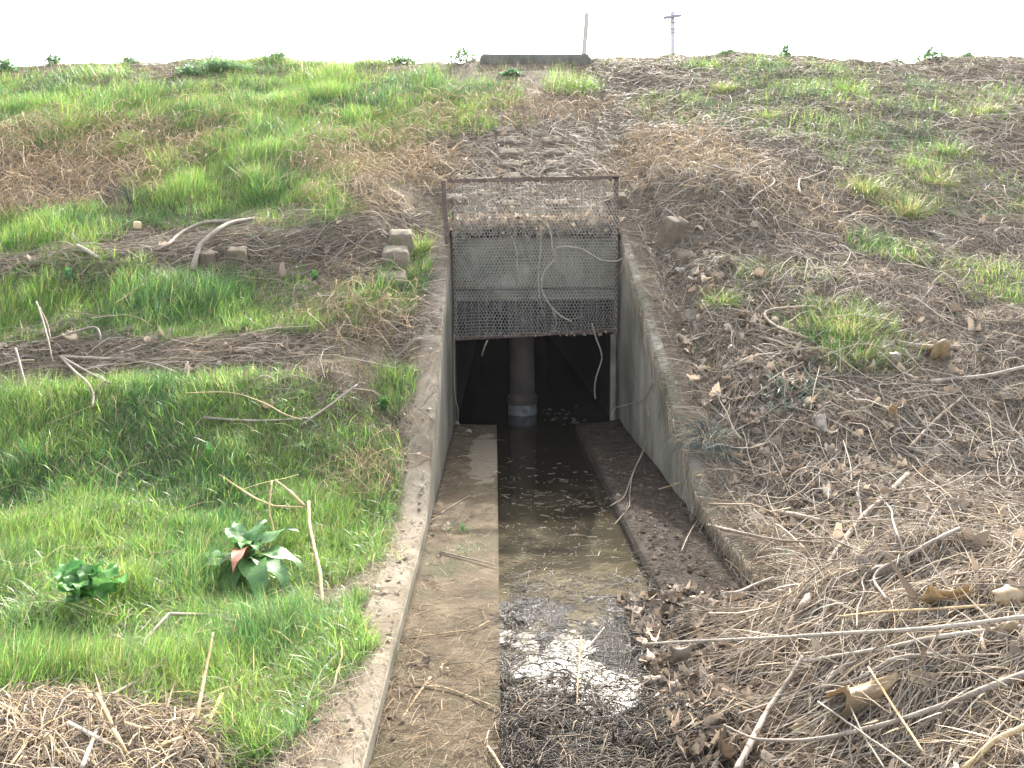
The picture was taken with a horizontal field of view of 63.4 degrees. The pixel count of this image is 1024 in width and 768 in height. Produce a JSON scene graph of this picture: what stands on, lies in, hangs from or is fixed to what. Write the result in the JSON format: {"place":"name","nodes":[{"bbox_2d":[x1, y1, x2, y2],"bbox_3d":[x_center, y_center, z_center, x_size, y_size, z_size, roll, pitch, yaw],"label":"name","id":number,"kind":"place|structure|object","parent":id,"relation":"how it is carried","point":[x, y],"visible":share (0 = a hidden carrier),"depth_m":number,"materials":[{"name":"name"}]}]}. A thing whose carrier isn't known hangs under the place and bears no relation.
{"place":"outdoors","nodes":[
{"label":"outdoors","id":0,"kind":"place"},
{"bbox_2d":[0,56,1023,767],"bbox_3d":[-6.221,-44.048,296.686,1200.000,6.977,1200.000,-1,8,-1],"label":"ground","id":1,"kind":"structure","parent":0,"point":[332,376],"depth_m":9.91,"materials":[{"name":"soil"}]},
{"bbox_2d":[0,54,19,71],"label":"crest weed","id":2,"kind":"object","parent":1,"relation":"on","point":[5,63],"visible":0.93,"depth_m":17.15,"materials":[{"name":"green plant"}]},
{"bbox_2d":[40,52,66,64],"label":"crest weed","id":3,"kind":"object","parent":1,"relation":"on","point":[52,58],"visible":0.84,"depth_m":17.82,"materials":[{"name":"green plant"}]},
{"bbox_2d":[52,556,126,606],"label":"leafy weed","id":4,"kind":"object","parent":1,"relation":"on","point":[74,576],"visible":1,"depth_m":4.33,"materials":[{"name":"green plant"}]},
{"bbox_2d":[97,176,177,207],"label":"grass tuft","id":5,"kind":"object","parent":1,"relation":"on","point":[126,194],"visible":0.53,"depth_m":11.37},
{"bbox_2d":[172,65,205,75],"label":"crest weed","id":6,"kind":"object","parent":1,"relation":"on","point":[185,69],"visible":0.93,"depth_m":16.29,"materials":[{"name":"green plant"}]},
{"bbox_2d":[198,250,215,266],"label":"concrete block","id":7,"kind":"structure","parent":1,"relation":"on","point":[204,254],"depth_m":9.47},
{"bbox_2d":[0,373,415,767],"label":"straw litter","id":8,"kind":"object","parent":1,"relation":"on","point":[142,715],"visible":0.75,"depth_m":3.30,"materials":[{"name":"plant"}]},
{"bbox_2d":[79,717,100,767],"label":"straw stalk","id":9,"kind":"object","parent":8,"relation":"on","point":[85,757],"visible":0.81,"depth_m":3.07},
{"bbox_2d":[65,720,137,755],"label":"straw stalk","id":10,"kind":"object","parent":8,"relation":"on","point":[83,730],"visible":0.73,"depth_m":3.18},
{"bbox_2d":[95,693,113,739],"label":"straw stalk","id":11,"kind":"object","parent":8,"relation":"on","point":[106,713],"visible":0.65,"depth_m":3.32,"materials":[{"name":"plant"}]},
{"bbox_2d":[103,621,210,698],"bbox_3d":[-1.621,1.269,3.872,0.029,0.089,0.912,0,8,7],"label":"reed","id":12,"kind":"object","parent":8,"relation":"on","point":[129,684],"visible":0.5,"depth_m":3.61,"materials":[{"name":"beige plant"}]},
{"bbox_2d":[116,612,228,687],"bbox_3d":[-1.723,1.265,4.096,0.214,0.127,0.847,2,9,18],"label":"reed","id":13,"kind":"object","parent":8,"relation":"on","point":[163,619],"visible":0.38,"depth_m":4.26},
{"bbox_2d":[193,632,213,729],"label":"reed","id":14,"kind":"object","parent":8,"relation":"on","point":[199,702],"visible":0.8,"depth_m":3.56,"materials":[{"name":"plant"}]},
{"bbox_2d":[186,391,301,419],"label":"stem","id":15,"kind":"object","parent":8,"relation":"on","point":[245,396],"visible":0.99,"depth_m":7.11,"materials":[{"name":"plant"}]},
{"bbox_2d":[204,416,312,421],"bbox_3d":[-2.135,0.290,6.976,0.894,0.056,0.052,-1,8,-5],"label":"stick","id":16,"kind":"object","parent":8,"relation":"on","point":[247,420],"visible":0.99,"depth_m":6.97,"materials":[{"name":"grey wood"}]},
{"bbox_2d":[171,51,266,69],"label":"crest weed","id":17,"kind":"object","parent":1,"relation":"on","point":[224,63],"visible":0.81,"depth_m":16.54,"materials":[{"name":"green plant"}]},
{"bbox_2d":[190,217,255,270],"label":"branch","id":18,"kind":"object","parent":1,"relation":"on","point":[204,240],"visible":0.96,"depth_m":9.67,"materials":[{"name":"grey wood"}]},
{"bbox_2d":[225,246,247,261],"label":"concrete block","id":19,"kind":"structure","parent":1,"relation":"on","point":[239,253],"depth_m":9.50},
{"bbox_2d":[197,519,307,599],"bbox_3d":[-1.623,1.101,5.170,0.632,0.408,0.677,-4,9,-23],"label":"dock plant","id":20,"kind":"object","parent":1,"relation":"on","point":[250,542],"visible":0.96,"depth_m":5.08,"materials":[{"name":"green plant"}]},
{"bbox_2d":[226,151,286,183],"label":"grass tuft","id":21,"kind":"object","parent":1,"relation":"on","point":[252,169],"visible":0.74,"depth_m":11.58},
{"bbox_2d":[261,45,293,61],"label":"crest weed","id":22,"kind":"object","parent":1,"relation":"on","point":[281,52],"visible":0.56,"depth_m":17.84,"materials":[{"name":"green plant"}]},
{"bbox_2d":[231,691,328,754],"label":"grass tuft","id":23,"kind":"object","parent":1,"relation":"on","point":[287,715],"visible":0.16,"depth_m":3.50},
{"bbox_2d":[307,500,323,603],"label":"reed","id":24,"kind":"object","parent":1,"relation":"on","point":[319,570],"visible":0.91,"depth_m":5.21,"materials":[{"name":"plant"}]},
{"bbox_2d":[300,384,357,425],"bbox_3d":[-1.576,0.178,7.135,0.553,0.315,0.036,-7,10,-36],"label":"stick","id":25,"kind":"object","parent":1,"relation":"on","point":[333,402],"visible":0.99,"depth_m":7.15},
{"bbox_2d":[285,216,456,767],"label":"wing wall","id":26,"kind":"structure","parent":1,"relation":"on","point":[443,405],"depth_m":6.33,"materials":[{"name":"grey concrete"}]},
{"bbox_2d":[441,176,618,340],"bbox_3d":[0.231,-1.524,10.115,2.153,1.972,0.109,-1,8,-1],"label":"trash screen","id":27,"kind":"object","parent":26,"relation":"attached to","point":[614,218],"visible":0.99,"depth_m":10.09,"materials":[{"name":"metal"}]},
{"bbox_2d":[380,270,406,289],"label":"concrete block","id":28,"kind":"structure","parent":1,"relation":"on","point":[400,274],"depth_m":9.20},
{"bbox_2d":[381,245,410,271],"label":"concrete block","id":29,"kind":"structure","parent":1,"relation":"on","point":[400,253],"depth_m":9.50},
{"bbox_2d":[376,49,420,64],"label":"crest weed","id":30,"kind":"object","parent":1,"relation":"on","point":[403,58],"visible":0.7,"depth_m":17.89,"materials":[{"name":"green plant"}]},
{"bbox_2d":[388,229,414,254],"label":"concrete block","id":31,"kind":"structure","parent":1,"relation":"on","point":[403,237],"depth_m":9.79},
{"bbox_2d":[398,255,436,281],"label":"grass tuft","id":32,"kind":"object","parent":1,"relation":"on","point":[414,270],"visible":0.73,"depth_m":9.42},
{"bbox_2d":[398,223,440,256],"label":"grass tuft","id":33,"kind":"object","parent":1,"relation":"on","point":[418,246],"visible":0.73,"depth_m":9.90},
{"bbox_2d":[368,424,500,767],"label":"channel ledge","id":34,"kind":"object","parent":1,"relation":"on","point":[474,441],"visible":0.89,"depth_m":4.71,"materials":[{"name":"concrete"}]},
{"bbox_2d":[250,236,828,767],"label":"ledge litter","id":35,"kind":"object","parent":34,"relation":"on","point":[412,664],"visible":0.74,"depth_m":4.81,"materials":[{"name":"brown plant"}]},
{"bbox_2d":[0,75,912,523],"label":"dry grass","id":36,"kind":"structure","parent":1,"relation":"on","point":[354,157],"depth_m":12.12,"materials":[{"name":"plant"}]},
{"bbox_2d":[447,193,466,216],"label":"concrete block","id":37,"kind":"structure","parent":1,"relation":"on","point":[451,197],"depth_m":10.95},
{"bbox_2d":[441,43,480,62],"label":"crest weed","id":38,"kind":"object","parent":1,"relation":"on","point":[460,51],"visible":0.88,"depth_m":17.96,"materials":[{"name":"green plant"}]},
{"bbox_2d":[496,136,516,145],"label":"concrete block","id":39,"kind":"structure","parent":1,"relation":"on","point":[500,139],"depth_m":13.10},
{"bbox_2d":[497,148,518,157],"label":"concrete block","id":40,"kind":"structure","parent":1,"relation":"on","point":[503,151],"depth_m":12.65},
{"bbox_2d":[500,159,519,169],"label":"concrete block","id":41,"kind":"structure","parent":1,"relation":"on","point":[512,163],"depth_m":12.22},
{"bbox_2d":[0,63,1021,763],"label":"clover leaves","id":42,"kind":"object","parent":1,"relation":"on","point":[228,483],"visible":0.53,"depth_m":6.42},
{"bbox_2d":[0,49,1023,767],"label":"brushwood","id":43,"kind":"object","parent":1,"relation":"on","point":[848,573],"visible":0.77,"depth_m":8.05,"materials":[{"name":"plant"}]},
{"bbox_2d":[156,220,229,250],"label":"branch","id":44,"kind":"object","parent":43,"relation":"on","point":[171,241],"visible":0.91,"depth_m":10.30,"materials":[{"name":"grey wood"}]},
{"bbox_2d":[734,655,804,767],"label":"stick","id":45,"kind":"object","parent":43,"relation":"on","point":[745,753],"visible":0.92,"depth_m":3.39,"materials":[{"name":"grey wood"}]},
{"bbox_2d":[777,510,823,523],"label":"twig","id":46,"kind":"object","parent":43,"relation":"on","point":[797,515],"visible":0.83,"depth_m":5.89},
{"bbox_2d":[766,589,860,624],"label":"twig","id":47,"kind":"object","parent":43,"relation":"on","point":[812,601],"visible":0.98,"depth_m":4.00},
{"bbox_2d":[737,652,933,714],"bbox_3d":[1.285,1.195,3.369,0.738,0.351,0.205,1,8,8],"label":"branch","id":48,"kind":"object","parent":43,"relation":"on","point":[880,666],"visible":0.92,"depth_m":3.32,"materials":[{"name":"grey wood"}]},
{"bbox_2d":[783,471,910,634],"bbox_3d":[2.111,0.994,5.191,0.230,0.320,2.918,5,10,34],"label":"branch","id":49,"kind":"object","parent":43,"relation":"on","point":[807,598],"visible":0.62,"depth_m":5.36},
{"bbox_2d":[880,496,908,562],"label":"twig","id":50,"kind":"object","parent":43,"relation":"on","point":[901,545],"visible":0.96,"depth_m":3.92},
{"bbox_2d":[837,604,986,617],"bbox_3d":[1.677,0.987,3.542,0.596,0.226,0.108,7,11,41],"label":"cane","id":51,"kind":"object","parent":43,"relation":"on","point":[910,610],"visible":0.98,"depth_m":3.47,"materials":[{"name":"plant"}]},
{"bbox_2d":[872,527,961,600],"bbox_3d":[1.846,0.821,3.891,0.711,0.209,0.203,-7,11,-38],"label":"branch","id":52,"kind":"object","parent":43,"relation":"on","point":[932,541],"visible":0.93,"depth_m":3.94,"materials":[{"name":"grey wood"}]},
{"bbox_2d":[907,669,939,686],"bbox_3d":[1.567,1.119,3.152,0.116,0.046,0.042,5,10,34],"label":"leaf sheath","id":53,"kind":"object","parent":43,"relation":"on","point":[929,674],"visible":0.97,"depth_m":3.16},
{"bbox_2d":[895,339,961,349],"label":"branch","id":54,"kind":"object","parent":43,"relation":"on","point":[913,345],"visible":0.66,"depth_m":7.89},
{"bbox_2d":[907,396,962,449],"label":"branch","id":55,"kind":"object","parent":43,"relation":"on","point":[919,436],"visible":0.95,"depth_m":6.85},
{"bbox_2d":[917,583,973,605],"bbox_3d":[1.839,0.890,3.489,0.227,0.142,0.117,-1,8,-1],"label":"leaf sheath","id":56,"kind":"object","parent":43,"relation":"on","point":[932,593],"visible":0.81,"depth_m":3.49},
{"bbox_2d":[934,497,966,510],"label":"dead leaf","id":57,"kind":"object","parent":43,"relation":"on","point":[962,502],"visible":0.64,"depth_m":5.60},
{"bbox_2d":[906,633,1011,688],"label":"twig","id":58,"kind":"object","parent":43,"relation":"on","point":[935,652],"visible":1,"depth_m":3.08,"materials":[{"name":"brown wood"}]},
{"bbox_2d":[928,365,1023,383],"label":"branch","id":59,"kind":"object","parent":43,"relation":"on","point":[972,377],"visible":0.93,"depth_m":7.43,"materials":[{"name":"grey wood"}]},
{"bbox_2d":[961,723,1023,767],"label":"reed","id":60,"kind":"object","parent":43,"relation":"on","point":[985,748],"visible":0.98,"depth_m":2.71,"materials":[{"name":"plant"}]},
{"bbox_2d":[991,620,1020,634],"bbox_3d":[1.933,0.966,3.242,0.135,0.112,0.090,-1,8,-1],"label":"leaf sheath","id":61,"kind":"object","parent":43,"relation":"on","point":[1007,626],"visible":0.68,"depth_m":3.20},
{"bbox_2d":[0,39,1023,767],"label":"grass","id":62,"kind":"structure","parent":1,"relation":"on","point":[246,619],"depth_m":6.94,"materials":[{"name":"plant"}]},
{"bbox_2d":[219,474,301,508],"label":"reed","id":63,"kind":"object","parent":62,"relation":"on","point":[247,493],"visible":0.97,"depth_m":6.01,"materials":[{"name":"plant"}]},
{"bbox_2d":[0,56,1023,767],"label":"leaf litter","id":64,"kind":"object","parent":1,"relation":"on","point":[724,750],"visible":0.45,"depth_m":6.24,"materials":[{"name":"brown plant"}]},
{"bbox_2d":[59,355,178,373],"bbox_3d":[-3.671,-0.189,7.796,1.380,0.142,0.137,2,9,19],"label":"stick","id":65,"kind":"object","parent":64,"relation":"on","point":[98,358],"visible":0.83,"depth_m":7.80,"materials":[{"name":"grey wood"}]},
{"bbox_2d":[61,358,94,406],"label":"branch","id":66,"kind":"object","parent":65,"relation":"on","point":[78,374],"visible":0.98,"depth_m":7.37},
{"bbox_2d":[801,348,820,364],"bbox_3d":[2.745,-0.250,7.622,0.182,0.160,0.142,-1,8,-1],"label":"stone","id":67,"kind":"object","parent":64,"relation":"on","point":[814,353],"visible":0.94,"depth_m":7.65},
{"bbox_2d":[814,413,827,431],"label":"dead leaf","id":68,"kind":"object","parent":64,"relation":"on","point":[820,420],"visible":0.98,"depth_m":6.84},
{"bbox_2d":[869,564,904,581],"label":"dead leaf","id":69,"kind":"object","parent":64,"relation":"on","point":[872,571],"visible":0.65,"depth_m":3.96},
{"bbox_2d":[791,624,1023,664],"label":"stick","id":70,"kind":"object","parent":64,"relation":"on","point":[939,637],"visible":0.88,"depth_m":3.33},
{"bbox_2d":[991,584,1023,606],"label":"leaf sheath","id":71,"kind":"object","parent":64,"relation":"on","point":[1006,594],"visible":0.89,"depth_m":3.38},
{"bbox_2d":[450,228,620,420],"bbox_3d":[0.141,-1.556,18.323,2.680,3.025,15.900,-1,8,-1],"label":"culvert","id":72,"kind":"object","parent":1,"relation":"on","point":[581,353],"visible":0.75,"depth_m":11.40,"materials":[{"name":"concrete"}]},
{"bbox_2d":[480,54,591,64],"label":"parapet","id":73,"kind":"structure","parent":1,"relation":"on","point":[572,59],"depth_m":17.52,"materials":[{"name":"concrete"}]},
{"bbox_2d":[543,147,563,156],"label":"concrete block","id":74,"kind":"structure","parent":1,"relation":"on","point":[557,151],"depth_m":12.65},
{"bbox_2d":[547,199,569,210],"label":"concrete block","id":75,"kind":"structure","parent":1,"relation":"on","point":[556,202],"depth_m":10.94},
{"bbox_2d":[581,12,590,53],"bbox_3d":[1.730,-7.899,19.612,0.294,1.692,0.123,-1,8,-1],"label":"post","id":76,"kind":"object","parent":1,"relation":"on","point":[585,32],"visible":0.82,"depth_m":19.52,"materials":[{"name":"concrete"}]},
{"bbox_2d":[604,192,626,215],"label":"concrete block","id":77,"kind":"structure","parent":1,"relation":"on","point":[622,198],"depth_m":10.97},
{"bbox_2d":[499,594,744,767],"bbox_3d":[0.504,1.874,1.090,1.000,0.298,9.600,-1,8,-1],"label":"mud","id":78,"kind":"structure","parent":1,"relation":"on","point":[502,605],"depth_m":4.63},
{"bbox_2d":[576,419,761,718],"bbox_3d":[1.233,1.738,3.461,0.550,0.554,14.300,-1,8,-1],"label":"channel ledge","id":79,"kind":"object","parent":1,"relation":"on","point":[650,464],"visible":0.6,"depth_m":6.68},
{"bbox_2d":[722,577,774,593],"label":"twig","id":80,"kind":"object","parent":79,"relation":"on","point":[755,584],"visible":0.96,"depth_m":4.71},
{"bbox_2d":[653,216,690,251],"bbox_3d":[1.951,-1.777,10.090,0.435,0.524,0.350,-5,33,-29],"label":"concrete block","id":81,"kind":"object","parent":1,"relation":"on","point":[671,230],"depth_m":9.95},
{"bbox_2d":[663,11,686,53],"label":"utility pole","id":82,"kind":"object","parent":1,"relation":"on","point":[672,16],"visible":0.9,"depth_m":42.86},
{"bbox_2d":[669,250,699,267],"bbox_3d":[2.015,-1.383,9.705,0.371,0.339,0.297,-3,33,-18],"label":"concrete block","id":83,"kind":"object","parent":1,"relation":"on","point":[676,255],"depth_m":9.59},
{"bbox_2d":[612,215,786,599],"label":"wing wall","id":84,"kind":"structure","parent":1,"relation":"on","point":[634,375],"depth_m":8.44,"materials":[{"name":"grey concrete"}]},
{"bbox_2d":[540,246,621,321],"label":"vine","id":85,"kind":"object","parent":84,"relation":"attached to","point":[549,265],"visible":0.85,"depth_m":10.02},
{"bbox_2d":[706,523,826,543],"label":"twig","id":86,"kind":"object","parent":84,"relation":"on","point":[750,534],"visible":0.92,"depth_m":5.37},
{"bbox_2d":[657,404,752,503],"bbox_3d":[1.650,0.597,6.945,0.886,0.799,1.055,-1,8,-1],"label":"grass tuft","id":87,"kind":"object","parent":1,"relation":"on","point":[717,433],"visible":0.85,"depth_m":6.88,"materials":[{"name":"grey plant"}]},
{"bbox_2d":[691,278,748,311],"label":"grass tuft","id":88,"kind":"object","parent":1,"relation":"on","point":[722,301],"visible":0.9,"depth_m":8.64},
{"bbox_2d":[702,77,750,96],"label":"grass tuft","id":89,"kind":"object","parent":1,"relation":"on","point":[727,88],"visible":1,"depth_m":15.56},
{"bbox_2d":[777,41,796,57],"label":"crest weed","id":90,"kind":"object","parent":1,"relation":"on","point":[785,46],"visible":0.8,"depth_m":18.11,"materials":[{"name":"green plant"}]},
{"bbox_2d":[763,306,823,339],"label":"branch","id":91,"kind":"object","parent":1,"relation":"on","point":[779,328],"visible":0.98,"depth_m":8.33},
{"bbox_2d":[757,356,833,414],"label":"grass tuft","id":92,"kind":"object","parent":1,"relation":"on","point":[805,392],"visible":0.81,"depth_m":7.27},
{"bbox_2d":[721,595,931,767],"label":"debris mound","id":93,"kind":"object","parent":1,"relation":"on","point":[763,676],"visible":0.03,"depth_m":3.82,"materials":[{"name":"plant"}]},
{"bbox_2d":[642,614,1023,644],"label":"cane","id":94,"kind":"object","parent":93,"relation":"on","point":[956,625],"visible":1,"depth_m":3.40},
{"bbox_2d":[825,673,898,726],"bbox_3d":[1.335,1.234,3.248,0.245,0.267,0.221,-3,9,-19],"label":"leaf sheath","id":95,"kind":"object","parent":93,"relation":"on","point":[854,702],"visible":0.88,"depth_m":3.21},
{"bbox_2d":[867,666,926,755],"bbox_3d":[1.420,1.200,3.065,0.016,0.099,0.454,-1,8,-1],"label":"straw","id":96,"kind":"object","parent":95,"relation":"on","point":[897,712],"visible":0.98,"depth_m":3.05,"materials":[{"name":"plant"}]},
{"bbox_2d":[723,670,1023,742],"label":"branch","id":97,"kind":"object","parent":93,"relation":"on","point":[1006,680],"visible":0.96,"depth_m":3.03,"materials":[{"name":"grey wood"}]},
{"bbox_2d":[817,701,913,767],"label":"twig","id":98,"kind":"object","parent":97,"relation":"on","point":[876,742],"visible":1,"depth_m":3.00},
{"bbox_2d":[762,283,949,367],"bbox_3d":[3.287,-0.595,8.121,1.821,0.811,1.214,4,10,30],"label":"grass tuft","id":99,"kind":"object","parent":1,"relation":"on","point":[847,327],"visible":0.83,"depth_m":8.08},
{"bbox_2d":[810,325,915,376],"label":"grass tuft","id":100,"kind":"object","parent":1,"relation":"on","point":[867,354],"visible":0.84,"depth_m":7.62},
{"bbox_2d":[820,165,908,204],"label":"grass tuft","id":101,"kind":"object","parent":1,"relation":"on","point":[863,189],"visible":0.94,"depth_m":11.28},
{"bbox_2d":[886,352,902,367],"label":"dead leaf","id":102,"kind":"object","parent":1,"relation":"on","point":[897,356],"visible":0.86,"depth_m":7.59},
{"bbox_2d":[868,185,950,220],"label":"grass tuft","id":103,"kind":"object","parent":1,"relation":"on","point":[909,208],"visible":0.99,"depth_m":10.83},
{"bbox_2d":[906,42,955,61],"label":"crest weed","id":104,"kind":"object","parent":1,"relation":"on","point":[927,54],"visible":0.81,"depth_m":18.15,"materials":[{"name":"green plant"}]},
{"bbox_2d":[926,339,950,360],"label":"dead leaf","id":105,"kind":"object","parent":1,"relation":"on","point":[940,349],"visible":0.97,"depth_m":7.66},
{"bbox_2d":[902,166,978,189],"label":"grass tuft","id":106,"kind":"object","parent":1,"relation":"on","point":[936,180],"visible":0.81,"depth_m":11.59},
{"bbox_2d":[918,139,985,158],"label":"grass tuft","id":107,"kind":"object","parent":1,"relation":"on","point":[946,149],"visible":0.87,"depth_m":12.66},
{"bbox_2d":[952,99,1017,116],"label":"grass tuft","id":108,"kind":"object","parent":1,"relation":"on","point":[987,108],"visible":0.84,"depth_m":14.22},
{"bbox_2d":[0,0,1023,66],"label":"sky","id":109,"kind":"structure","parent":0,"point":[166,30],"materials":[{"name":"white"}]},
{"bbox_2d":[458,331,666,728],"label":"water","id":110,"kind":"structure","parent":0,"point":[559,384],"depth_m":7.64,"materials":[{"name":"liquid"}]},
{"bbox_2d":[501,408,650,610],"bbox_3d":[0.435,0.855,8.688,1.098,0.020,7.376,-1,8,1],"label":"floating debris","id":111,"kind":"object","parent":110,"relation":"on","point":[583,577],"visible":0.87,"depth_m":6.08,"materials":[{"name":"beige plant"}]},
{"bbox_2d":[470,566,782,767],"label":"wet debris","id":112,"kind":"object","parent":110,"relation":"on","point":[531,713],"visible":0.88,"depth_m":3.73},
{"bbox_2d":[643,675,663,687],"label":"dead leaf","id":113,"kind":"object","parent":112,"relation":"on","point":[653,680],"visible":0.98,"depth_m":3.96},
{"bbox_2d":[669,643,694,666],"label":"dead leaf","id":114,"kind":"object","parent":112,"relation":"on","point":[678,655],"visible":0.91,"depth_m":4.13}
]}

